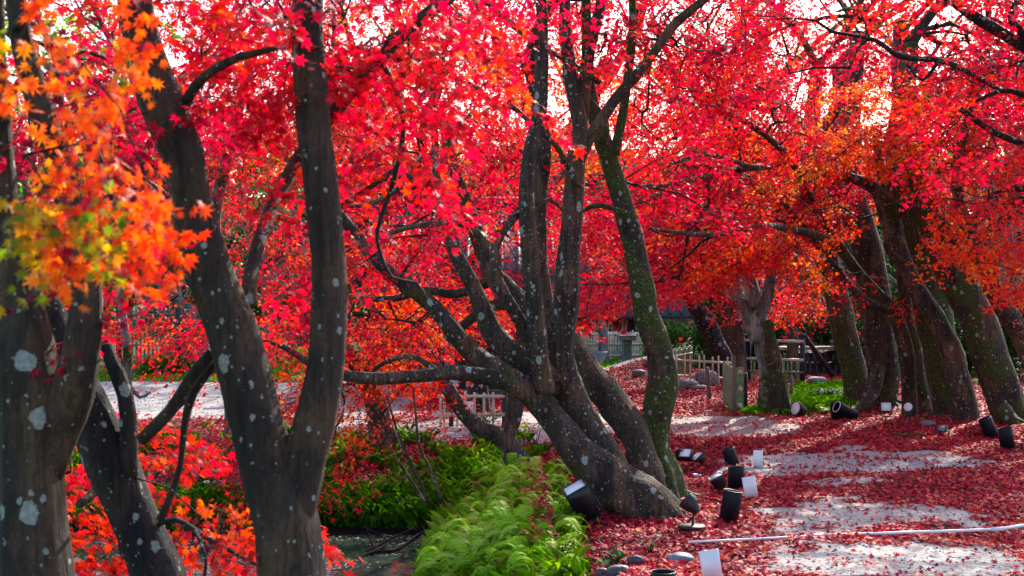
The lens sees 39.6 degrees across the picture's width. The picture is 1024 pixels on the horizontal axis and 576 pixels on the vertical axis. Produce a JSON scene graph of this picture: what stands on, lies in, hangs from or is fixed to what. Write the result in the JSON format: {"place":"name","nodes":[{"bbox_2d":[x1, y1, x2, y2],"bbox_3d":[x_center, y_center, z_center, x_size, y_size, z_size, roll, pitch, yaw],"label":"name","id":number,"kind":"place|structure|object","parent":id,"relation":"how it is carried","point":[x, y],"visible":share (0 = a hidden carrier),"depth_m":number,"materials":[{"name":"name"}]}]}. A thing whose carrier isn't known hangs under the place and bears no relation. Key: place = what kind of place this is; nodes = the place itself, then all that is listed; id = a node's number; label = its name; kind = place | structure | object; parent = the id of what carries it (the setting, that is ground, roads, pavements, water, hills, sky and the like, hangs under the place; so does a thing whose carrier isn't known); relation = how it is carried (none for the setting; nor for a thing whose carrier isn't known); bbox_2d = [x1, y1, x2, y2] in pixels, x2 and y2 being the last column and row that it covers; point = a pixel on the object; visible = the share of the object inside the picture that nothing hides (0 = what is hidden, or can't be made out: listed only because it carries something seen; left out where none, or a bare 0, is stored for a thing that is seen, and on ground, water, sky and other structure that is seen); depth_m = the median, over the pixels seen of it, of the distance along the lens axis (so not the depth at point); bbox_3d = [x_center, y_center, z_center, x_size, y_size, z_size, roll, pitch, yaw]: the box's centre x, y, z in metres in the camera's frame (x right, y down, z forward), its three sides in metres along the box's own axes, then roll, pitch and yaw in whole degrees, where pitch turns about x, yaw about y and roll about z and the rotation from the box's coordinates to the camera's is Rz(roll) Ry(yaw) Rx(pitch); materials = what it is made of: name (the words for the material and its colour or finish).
{"place":"outdoors","nodes":[
{"label":"outdoors","id":0,"kind":"place"},
{"bbox_2d":[70,532,427,575],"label":"pond water","id":1,"kind":"structure","parent":0,"point":[351,547],"depth_m":12.76,"materials":[{"name":"grey liquid"}]},
{"bbox_2d":[73,535,426,568],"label":"floating leaves","id":2,"kind":"object","parent":1,"relation":"on","point":[323,539],"visible":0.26,"depth_m":13.23,"materials":[{"name":"red plant"}]},
{"bbox_2d":[379,383,442,503],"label":"sapling","id":3,"kind":"object","parent":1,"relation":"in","point":[415,488],"visible":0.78,"depth_m":14.10,"materials":[{"name":"brown plant"}]},
{"bbox_2d":[5,0,1022,283],"label":"sky","id":4,"kind":"structure","parent":0,"point":[946,10],"materials":[{"name":"white"}]},
{"bbox_2d":[67,296,1023,575],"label":"ground","id":5,"kind":"structure","parent":0,"point":[157,408],"depth_m":20.01,"materials":[{"name":"plant"}]},
{"bbox_2d":[10,52,100,238],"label":"maple tree","id":6,"kind":"object","parent":5,"relation":"on","point":[18,127],"visible":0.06,"depth_m":39.49,"materials":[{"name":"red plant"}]},
{"bbox_2d":[5,0,181,288],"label":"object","id":7,"kind":"object","parent":5,"relation":"on","point":[20,186],"visible":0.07,"depth_m":51.33,"materials":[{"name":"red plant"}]},
{"bbox_2d":[19,177,173,405],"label":"maple tree","id":8,"kind":"object","parent":5,"relation":"on","point":[127,358],"visible":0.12,"depth_m":17.56,"materials":[{"name":"red plant"}]},
{"bbox_2d":[0,0,212,575],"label":"maple tree","id":9,"kind":"object","parent":5,"relation":"on","point":[42,425],"visible":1,"depth_m":3.80,"materials":[{"name":"orange plant"}]},
{"bbox_2d":[6,0,291,240],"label":"maple","id":10,"kind":"object","parent":5,"relation":"on","point":[100,22],"visible":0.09,"depth_m":36.20,"materials":[{"name":"red plant"}]},
{"bbox_2d":[136,351,191,376],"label":"shrub","id":11,"kind":"object","parent":5,"relation":"on","point":[145,365],"visible":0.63,"depth_m":29.07,"materials":[{"name":"green plant"}]},
{"bbox_2d":[116,307,215,372],"bbox_3d":[-7.010,1.128,29.942,2.841,1.488,0.181,0,0,12],"label":"lattice fence","id":12,"kind":"object","parent":5,"relation":"on","point":[176,314],"visible":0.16,"depth_m":30.09,"materials":[{"name":"brown wood"}]},
{"bbox_2d":[5,0,383,354],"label":"maple","id":13,"kind":"object","parent":5,"relation":"on","point":[230,207],"visible":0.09,"depth_m":37.77,"materials":[{"name":"red plant"}]},
{"bbox_2d":[103,151,285,323],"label":"maple tree","id":14,"kind":"object","parent":5,"relation":"on","point":[179,299],"visible":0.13,"depth_m":32.94,"materials":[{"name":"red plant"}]},
{"bbox_2d":[37,266,364,575],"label":"maple tree","id":15,"kind":"object","parent":5,"relation":"on","point":[110,470],"visible":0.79,"depth_m":5.83,"materials":[{"name":"red plant"}]},
{"bbox_2d":[75,88,359,326],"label":"tree","id":16,"kind":"object","parent":5,"relation":"on","point":[242,231],"visible":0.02,"depth_m":57.56,"materials":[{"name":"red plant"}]},
{"bbox_2d":[22,18,483,396],"bbox_3d":[-3.588,-0.705,18.764,6.493,5.402,5.030,0,0,0],"label":"maple tree","id":17,"kind":"object","parent":5,"relation":"on","point":[219,185],"visible":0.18,"depth_m":18.28,"materials":[{"name":"red plant"}]},
{"bbox_2d":[224,119,306,343],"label":"maple tree","id":18,"kind":"object","parent":5,"relation":"on","point":[283,296],"visible":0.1,"depth_m":41.14,"materials":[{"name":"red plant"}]},
{"bbox_2d":[269,345,307,374],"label":"shrub","id":19,"kind":"object","parent":5,"relation":"on","point":[276,369],"visible":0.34,"depth_m":29.51,"materials":[{"name":"green plant"}]},
{"bbox_2d":[90,0,493,350],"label":"maple","id":20,"kind":"object","parent":5,"relation":"on","point":[341,13],"visible":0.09,"depth_m":39.70,"materials":[{"name":"red plant"}]},
{"bbox_2d":[221,103,392,304],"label":"maple tree","id":21,"kind":"object","parent":5,"relation":"on","point":[294,211],"visible":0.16,"depth_m":35.71,"materials":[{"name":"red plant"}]},
{"bbox_2d":[0,0,617,575],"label":"maple tree","id":22,"kind":"object","parent":5,"relation":"on","point":[280,472],"visible":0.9,"depth_m":5.19,"materials":[{"name":"red plant"}]},
{"bbox_2d":[113,161,521,556],"bbox_3d":[-1.913,0.432,15.000,4.686,3.886,4.120,0,0,-30],"label":"maple tree","id":23,"kind":"object","parent":5,"relation":"on","point":[377,411],"visible":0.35,"depth_m":14.83,"materials":[{"name":"brown plant"}]},
{"bbox_2d":[66,418,600,575],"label":"bank grass","id":24,"kind":"structure","parent":5,"relation":"on","point":[453,470],"depth_m":14.11,"materials":[{"name":"green plant"}]},
{"bbox_2d":[197,0,610,356],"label":"maple","id":25,"kind":"object","parent":5,"relation":"on","point":[286,156],"visible":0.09,"depth_m":35.62,"materials":[{"name":"red plant"}]},
{"bbox_2d":[165,0,680,416],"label":"maple tree","id":26,"kind":"object","parent":5,"relation":"on","point":[478,388],"visible":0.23,"depth_m":20.08,"materials":[{"name":"red plant"}]},
{"bbox_2d":[273,132,612,310],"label":"maple tree","id":27,"kind":"object","parent":5,"relation":"on","point":[445,194],"visible":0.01,"depth_m":58.34,"materials":[{"name":"plant"}]},
{"bbox_2d":[414,532,484,572],"bbox_3d":[-0.411,2.047,10.478,0.796,0.382,0.743,1,2,-40],"label":"fern","id":28,"kind":"object","parent":5,"relation":"on","point":[428,557],"visible":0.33,"depth_m":10.37,"materials":[{"name":"green plant"}]},
{"bbox_2d":[234,105,665,486],"bbox_3d":[-0.556,0.126,13.010,4.660,3.667,2.969,0,0,31],"label":"maple tree","id":29,"kind":"object","parent":5,"relation":"on","point":[622,416],"visible":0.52,"depth_m":12.49,"materials":[{"name":"brown plant"}]},
{"bbox_2d":[427,538,488,575],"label":"fern","id":30,"kind":"object","parent":5,"relation":"on","point":[452,556],"visible":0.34,"depth_m":10.09,"materials":[{"name":"green plant"}]},
{"bbox_2d":[443,514,492,535],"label":"fern","id":31,"kind":"object","parent":5,"relation":"on","point":[481,522],"visible":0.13,"depth_m":11.58,"materials":[{"name":"green plant"}]},
{"bbox_2d":[432,391,506,426],"bbox_3d":[-0.538,1.601,18.168,1.009,0.569,0.108,0,0,19],"label":"bamboo fence","id":32,"kind":"object","parent":5,"relation":"on","point":[493,396],"visible":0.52,"depth_m":18.12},
{"bbox_2d":[358,197,591,396],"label":"maple tree","id":33,"kind":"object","parent":5,"relation":"on","point":[463,385],"depth_m":23.77,"materials":[{"name":"red plant"}]},
{"bbox_2d":[456,528,499,557],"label":"fern","id":34,"kind":"object","parent":5,"relation":"on","point":[477,541],"visible":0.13,"depth_m":10.28,"materials":[{"name":"green plant"}]},
{"bbox_2d":[447,547,514,570],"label":"fern","id":35,"kind":"object","parent":5,"relation":"on","point":[487,554],"visible":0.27,"depth_m":9.94,"materials":[{"name":"green plant"}]},
{"bbox_2d":[166,0,818,523],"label":"maple tree","id":36,"kind":"object","parent":5,"relation":"on","point":[540,378],"visible":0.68,"depth_m":11.21,"materials":[{"name":"brown plant"}]},
{"bbox_2d":[347,194,683,467],"bbox_3d":[-0.181,0.661,14.221,4.099,3.294,3.502,0,0,0],"label":"maple tree","id":37,"kind":"object","parent":5,"relation":"on","point":[504,438],"visible":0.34,"depth_m":14.81,"materials":[{"name":"red plant"}]},
{"bbox_2d":[27,132,1003,325],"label":"wood","id":38,"kind":"object","parent":5,"relation":"on","point":[261,189],"visible":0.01,"depth_m":68.69,"materials":[{"name":"red plant"}]},
{"bbox_2d":[467,500,564,543],"bbox_3d":[0.024,1.858,10.743,0.749,0.385,0.803,2,6,22],"label":"fern","id":39,"kind":"object","parent":5,"relation":"on","point":[496,503],"visible":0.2,"depth_m":10.82,"materials":[{"name":"green plant"}]},
{"bbox_2d":[491,452,541,488],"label":"fern","id":40,"kind":"object","parent":5,"relation":"on","point":[510,464],"visible":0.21,"depth_m":13.76,"materials":[{"name":"green plant"}]},
{"bbox_2d":[489,536,544,570],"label":"fern","id":41,"kind":"object","parent":5,"relation":"on","point":[518,560],"visible":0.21,"depth_m":9.53,"materials":[{"name":"green plant"}]},
{"bbox_2d":[473,506,562,546],"bbox_3d":[0.042,1.861,10.746,0.793,0.381,0.740,7,1,44],"label":"fern","id":42,"kind":"object","parent":5,"relation":"on","point":[500,514],"visible":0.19,"depth_m":10.81,"materials":[{"name":"green plant"}]},
{"bbox_2d":[496,456,572,488],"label":"fern","id":43,"kind":"object","parent":5,"relation":"on","point":[536,458],"visible":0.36,"depth_m":12.67,"materials":[{"name":"green plant"}]},
{"bbox_2d":[98,356,976,415],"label":"garden grass","id":44,"kind":"structure","parent":5,"relation":"on","point":[807,400],"depth_m":24.05,"materials":[{"name":"green plant"}]},
{"bbox_2d":[495,535,582,564],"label":"fern","id":45,"kind":"object","parent":5,"relation":"on","point":[518,547],"visible":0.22,"depth_m":9.74,"materials":[{"name":"green plant"}]},
{"bbox_2d":[501,521,580,534],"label":"fern","id":46,"kind":"object","parent":5,"relation":"on","point":[539,525],"visible":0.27,"depth_m":10.21,"materials":[{"name":"green plant"}]},
{"bbox_2d":[493,515,590,547],"bbox_3d":[0.210,1.811,10.322,0.678,0.352,0.668,0,0,13],"label":"fern","id":47,"kind":"object","parent":5,"relation":"on","point":[522,528],"visible":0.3,"depth_m":10.18,"materials":[{"name":"green plant"}]},
{"bbox_2d":[506,541,581,575],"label":"fern","id":48,"kind":"object","parent":5,"relation":"on","point":[539,547],"visible":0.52,"depth_m":9.30,"materials":[{"name":"green plant"}]},
{"bbox_2d":[337,0,757,202],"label":"maple","id":49,"kind":"object","parent":5,"relation":"on","point":[562,171],"visible":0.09,"depth_m":45.37,"materials":[{"name":"red plant"}]},
{"bbox_2d":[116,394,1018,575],"bbox_3d":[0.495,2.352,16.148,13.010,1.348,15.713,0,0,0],"label":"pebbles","id":50,"kind":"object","parent":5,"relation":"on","point":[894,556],"visible":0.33,"depth_m":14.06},
{"bbox_2d":[137,358,1023,575],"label":"fallen leaves","id":51,"kind":"object","parent":5,"relation":"on","point":[1005,468],"depth_m":12.80,"materials":[{"name":"plant"}]},
{"bbox_2d":[561,477,602,524],"bbox_3d":[0.537,1.667,10.867,0.309,0.438,0.230,0,0,-13],"label":"floodlight","id":52,"kind":"object","parent":5,"relation":"on","point":[578,495],"visible":0.86,"depth_m":10.80,"materials":[{"name":"black metal"}]},
{"bbox_2d":[580,214,619,361],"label":"maple tree","id":53,"kind":"object","parent":5,"relation":"on","point":[603,332],"visible":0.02,"depth_m":33.90,"materials":[{"name":"red leaf"},{"name":"dark bark"}]},
{"bbox_2d":[589,543,626,566],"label":"leafy plant","id":54,"kind":"object","parent":5,"relation":"on","point":[618,555],"visible":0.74,"depth_m":9.34,"materials":[{"name":"green plant"}]},
{"bbox_2d":[577,330,644,360],"bbox_3d":[2.460,1.438,34.897,1.809,0.839,0.182,0,0,9],"label":"lattice fence","id":55,"kind":"object","parent":5,"relation":"on","point":[598,347],"visible":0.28,"depth_m":34.92,"materials":[{"name":"grey wood"}]},
{"bbox_2d":[617,334,636,361],"bbox_3d":[2.675,1.446,33.035,0.446,0.735,0.372,0,0,0],"label":"stone pedestal","id":56,"kind":"object","parent":5,"relation":"on","point":[626,351],"visible":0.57,"depth_m":32.93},
{"bbox_2d":[441,0,850,500],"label":"maple tree","id":57,"kind":"object","parent":5,"relation":"on","point":[661,393],"visible":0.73,"depth_m":12.17,"materials":[{"name":"red plant"}]},
{"bbox_2d":[640,318,714,368],"bbox_3d":[3.904,1.254,31.506,2.128,1.171,1.397,0,0,0],"label":"hedge","id":58,"kind":"object","parent":5,"relation":"on","point":[674,331],"visible":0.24,"depth_m":31.15,"materials":[{"name":"green plant"}]},
{"bbox_2d":[459,0,898,342],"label":"maple","id":59,"kind":"object","parent":5,"relation":"on","point":[682,321],"visible":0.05,"depth_m":47.77,"materials":[{"name":"red plant"}]},
{"bbox_2d":[673,345,692,374],"bbox_3d":[3.140,1.420,26.770,0.074,0.646,1.438,0,0,27],"label":"bamboo fence","id":60,"kind":"object","parent":5,"relation":"on","point":[680,352],"visible":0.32,"depth_m":26.95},
{"bbox_2d":[472,0,900,411],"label":"maple tree","id":61,"kind":"object","parent":5,"relation":"on","point":[882,363],"visible":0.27,"depth_m":21.14,"materials":[{"name":"red plant"}]},
{"bbox_2d":[556,200,825,407],"bbox_3d":[2.498,0.361,20.507,4.548,3.269,3.421,0,0,0],"label":"maple tree","id":62,"kind":"object","parent":5,"relation":"on","point":[755,304],"visible":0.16,"depth_m":20.90,"materials":[{"name":"red plant"}]},
{"bbox_2d":[678,493,705,529],"bbox_3d":[1.332,1.688,10.545,0.210,0.335,0.210,0,0,0],"label":"floodlight","id":63,"kind":"object","parent":5,"relation":"on","point":[689,503],"visible":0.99,"depth_m":10.51,"materials":[{"name":"black metal"}]},
{"bbox_2d":[675,354,731,384],"bbox_3d":[3.477,1.520,26.130,1.321,0.632,0.094,0,0,-3],"label":"bamboo fence","id":64,"kind":"object","parent":5,"relation":"on","point":[699,361],"visible":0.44,"depth_m":26.12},
{"bbox_2d":[695,370,716,385],"bbox_3d":[3.536,1.658,25.894,0.407,0.320,0.287,0,0,0],"label":"rock","id":65,"kind":"object","parent":5,"relation":"on","point":[700,376],"visible":0.54,"depth_m":25.79,"materials":[{"name":"grey stone"}]},
{"bbox_2d":[588,205,825,382],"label":"maple tree","id":66,"kind":"object","parent":5,"relation":"on","point":[716,345],"visible":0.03,"depth_m":26.75,"materials":[{"name":"red plant"}]},
{"bbox_2d":[495,45,919,417],"bbox_3d":[3.174,-0.468,17.688,6.528,4.857,4.174,0,0,-21],"label":"maple tree","id":67,"kind":"object","parent":5,"relation":"on","point":[883,302],"visible":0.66,"depth_m":17.13,"materials":[{"name":"brown plant"}]},
{"bbox_2d":[699,548,721,575],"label":"white board","id":68,"kind":"object","parent":5,"relation":"on","point":[710,563],"visible":1,"depth_m":8.60,"materials":[{"name":"plastic"}]},
{"bbox_2d":[707,471,726,494],"bbox_3d":[1.780,1.725,12.329,0.166,0.280,0.104,0,0,0],"label":"floodlight","id":69,"kind":"object","parent":5,"relation":"on","point":[718,480],"visible":0.88,"depth_m":12.31,"materials":[{"name":"black metal"}]},
{"bbox_2d":[702,268,732,375],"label":"maple tree","id":70,"kind":"object","parent":5,"relation":"on","point":[726,332],"visible":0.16,"depth_m":27.48,"materials":[{"name":"brown plant"}]},
{"bbox_2d":[719,488,742,523],"bbox_3d":[1.675,1.681,10.897,0.193,0.283,0.154,0,0,0],"label":"tube light","id":71,"kind":"object","parent":5,"relation":"on","point":[730,505],"visible":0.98,"depth_m":10.83,"materials":[{"name":"black plastic"}]},
{"bbox_2d":[722,356,747,414],"bbox_3d":[3.328,1.420,21.042,0.297,0.921,2.054,0,0,4],"label":"bamboo screen","id":72,"kind":"object","parent":5,"relation":"on","point":[734,387],"visible":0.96,"depth_m":20.66,"materials":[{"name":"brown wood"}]},
{"bbox_2d":[728,466,744,489],"bbox_3d":[2.008,1.712,12.729,0.156,0.227,0.155,0,0,0],"label":"tube light","id":73,"kind":"object","parent":5,"relation":"on","point":[736,474],"visible":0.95,"depth_m":12.66,"materials":[{"name":"black plastic"}]},
{"bbox_2d":[585,138,889,326],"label":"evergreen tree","id":74,"kind":"object","parent":5,"relation":"on","point":[707,303],"visible":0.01,"depth_m":58.18,"materials":[{"name":"plant"}]},
{"bbox_2d":[556,62,919,401],"bbox_3d":[3.323,-0.790,20.452,5.421,5.479,5.146,0,0,0],"label":"maple tree","id":75,"kind":"object","parent":5,"relation":"on","point":[845,336],"visible":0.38,"depth_m":19.95,"materials":[{"name":"red plant"}]},
{"bbox_2d":[727,264,749,385],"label":"maple tree","id":76,"kind":"object","parent":5,"relation":"on","point":[738,342],"visible":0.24,"depth_m":26.10,"materials":[{"name":"brown plant"}]},
{"bbox_2d":[742,475,757,498],"bbox_3d":[2.024,1.736,12.118,0.147,0.282,0.036,0,0,-9],"label":"white board","id":77,"kind":"object","parent":5,"relation":"on","point":[749,486],"visible":0.77,"depth_m":12.10,"materials":[{"name":"plastic"}]},
{"bbox_2d":[763,319,790,410],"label":"maple tree","id":78,"kind":"object","parent":5,"relation":"on","point":[779,394],"visible":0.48,"depth_m":20.30,"materials":[{"name":"brown plant"}]},
{"bbox_2d":[573,0,984,343],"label":"maple","id":79,"kind":"object","parent":5,"relation":"on","point":[805,45],"visible":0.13,"depth_m":42.49,"materials":[{"name":"red plant"}]},
{"bbox_2d":[745,333,834,381],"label":"bamboo gate","id":80,"kind":"structure","parent":5,"relation":"on","point":[804,337],"depth_m":26.86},
{"bbox_2d":[718,270,862,379],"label":"maple tree","id":81,"kind":"object","parent":5,"relation":"on","point":[792,333],"visible":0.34,"depth_m":25.14,"materials":[{"name":"red plant"}]},
{"bbox_2d":[744,309,861,369],"bbox_3d":[6.377,1.121,31.496,3.556,1.448,1.563,0,0,0],"label":"hedge","id":82,"kind":"object","parent":5,"relation":"on","point":[824,336],"visible":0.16,"depth_m":31.03,"materials":[{"name":"green plant"}]},
{"bbox_2d":[607,0,1023,212],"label":"maple tree","id":83,"kind":"object","parent":5,"relation":"on","point":[999,32],"visible":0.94,"depth_m":11.46,"materials":[{"name":"red plant"}]},
{"bbox_2d":[779,346,865,373],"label":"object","id":84,"kind":"structure","parent":5,"relation":"on","point":[811,367],"depth_m":28.78,"materials":[{"name":"wood"}]},
{"bbox_2d":[634,0,1019,286],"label":"maple","id":85,"kind":"object","parent":5,"relation":"on","point":[848,246],"visible":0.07,"depth_m":41.50,"materials":[{"name":"red plant"}]},
{"bbox_2d":[655,0,1023,424],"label":"maple tree","id":86,"kind":"object","parent":5,"relation":"on","point":[992,362],"visible":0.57,"depth_m":16.93,"materials":[{"name":"red plant"}]},
{"bbox_2d":[674,163,1004,305],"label":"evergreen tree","id":87,"kind":"object","parent":5,"relation":"on","point":[891,273],"depth_m":54.16,"materials":[{"name":"plant"}]},
{"bbox_2d":[704,168,980,421],"bbox_3d":[4.041,0.179,18.702,4.496,3.494,2.131,0,0,-26],"label":"maple tree","id":88,"kind":"object","parent":5,"relation":"on","point":[952,356],"visible":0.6,"depth_m":18.77,"materials":[{"name":"brown plant"}]},
{"bbox_2d":[833,401,858,420],"bbox_3d":[4.500,1.661,19.179,0.354,0.271,0.158,0,0,-20],"label":"tube light","id":89,"kind":"object","parent":5,"relation":"on","point":[844,410],"visible":0.98,"depth_m":19.13,"materials":[{"name":"black plastic"}]},
{"bbox_2d":[776,134,932,413],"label":"maple tree","id":90,"kind":"object","parent":5,"relation":"on","point":[924,399],"visible":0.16,"depth_m":20.12,"materials":[{"name":"brown plant"}]},
{"bbox_2d":[829,312,900,371],"bbox_3d":[7.272,1.097,28.500,1.921,1.350,1.521,0,0,0],"label":"shrub","id":91,"kind":"object","parent":5,"relation":"on","point":[858,325],"visible":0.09,"depth_m":28.16,"materials":[{"name":"green plant"}]},
{"bbox_2d":[738,28,1023,409],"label":"maple tree","id":92,"kind":"object","parent":5,"relation":"on","point":[853,140],"visible":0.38,"depth_m":17.36,"materials":[{"name":"red plant"}]},
{"bbox_2d":[773,144,1004,307],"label":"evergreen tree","id":93,"kind":"object","parent":5,"relation":"on","point":[892,264],"depth_m":53.29,"materials":[{"name":"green plant"}]},
{"bbox_2d":[773,12,1023,367],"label":"maple tree","id":94,"kind":"object","parent":5,"relation":"on","point":[1009,317],"visible":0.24,"depth_m":17.11,"materials":[{"name":"brown plant"}]},
{"bbox_2d":[788,0,1023,284],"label":"maple","id":95,"kind":"object","parent":5,"relation":"on","point":[891,45],"visible":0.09,"depth_m":41.06,"materials":[{"name":"red plant"}]},
{"bbox_2d":[832,0,1023,418],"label":"maple tree","id":96,"kind":"object","parent":5,"relation":"on","point":[943,403],"visible":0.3,"depth_m":19.35,"materials":[{"name":"red plant"}]},
{"bbox_2d":[887,82,1023,282],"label":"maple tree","id":97,"kind":"object","parent":5,"relation":"on","point":[985,189],"visible":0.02,"depth_m":35.70,"materials":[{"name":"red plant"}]},
{"bbox_2d":[899,313,1019,375],"bbox_3d":[8.501,1.013,27.018,2.193,1.433,1.500,0,0,0],"label":"shrub","id":98,"kind":"object","parent":5,"relation":"on","point":[969,365],"visible":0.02,"depth_m":26.67,"materials":[{"name":"green plant"}]},
{"bbox_2d":[978,416,998,438],"bbox_3d":[5.691,1.678,16.980,0.252,0.308,0.165,0,0,0],"label":"tube light","id":99,"kind":"object","parent":5,"relation":"on","point":[987,426],"visible":0.99,"depth_m":16.91,"materials":[{"name":"black plastic"}]},
{"bbox_2d":[997,427,1015,449],"bbox_3d":[5.542,1.697,15.942,0.199,0.278,0.168,0,0,0],"label":"spotlight","id":100,"kind":"object","parent":5,"relation":"on","point":[1006,437],"visible":0.98,"depth_m":15.88,"materials":[{"name":"black plastic"}]},
{"bbox_2d":[994,296,1023,380],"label":"shrub","id":101,"kind":"object","parent":5,"relation":"on","point":[1009,343],"visible":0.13,"depth_m":25.59,"materials":[{"name":"green plant"}]},
{"bbox_2d":[577,249,691,353],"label":"timber house","id":102,"kind":"structure","parent":0,"point":[675,313],"depth_m":37.93,"materials":[{"name":"beige paint"}]},
{"bbox_2d":[336,409,1023,575],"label":"path","id":103,"kind":"structure","parent":0,"point":[961,552],"depth_m":11.35,"materials":[{"name":"gravel"}]},
{"bbox_2d":[721,446,739,465],"bbox_3d":[2.219,1.726,14.426,0.192,0.238,0.142,0,0,0],"label":"tube light","id":104,"kind":"object","parent":103,"relation":"on","point":[730,455],"visible":0.96,"depth_m":14.37,"materials":[{"name":"black plastic"}]},
{"bbox_2d":[688,524,1023,542],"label":"white pipe","id":105,"kind":"object","parent":103,"relation":"on","point":[1002,528],"visible":0.95,"depth_m":10.16,"materials":[{"name":"plastic"}]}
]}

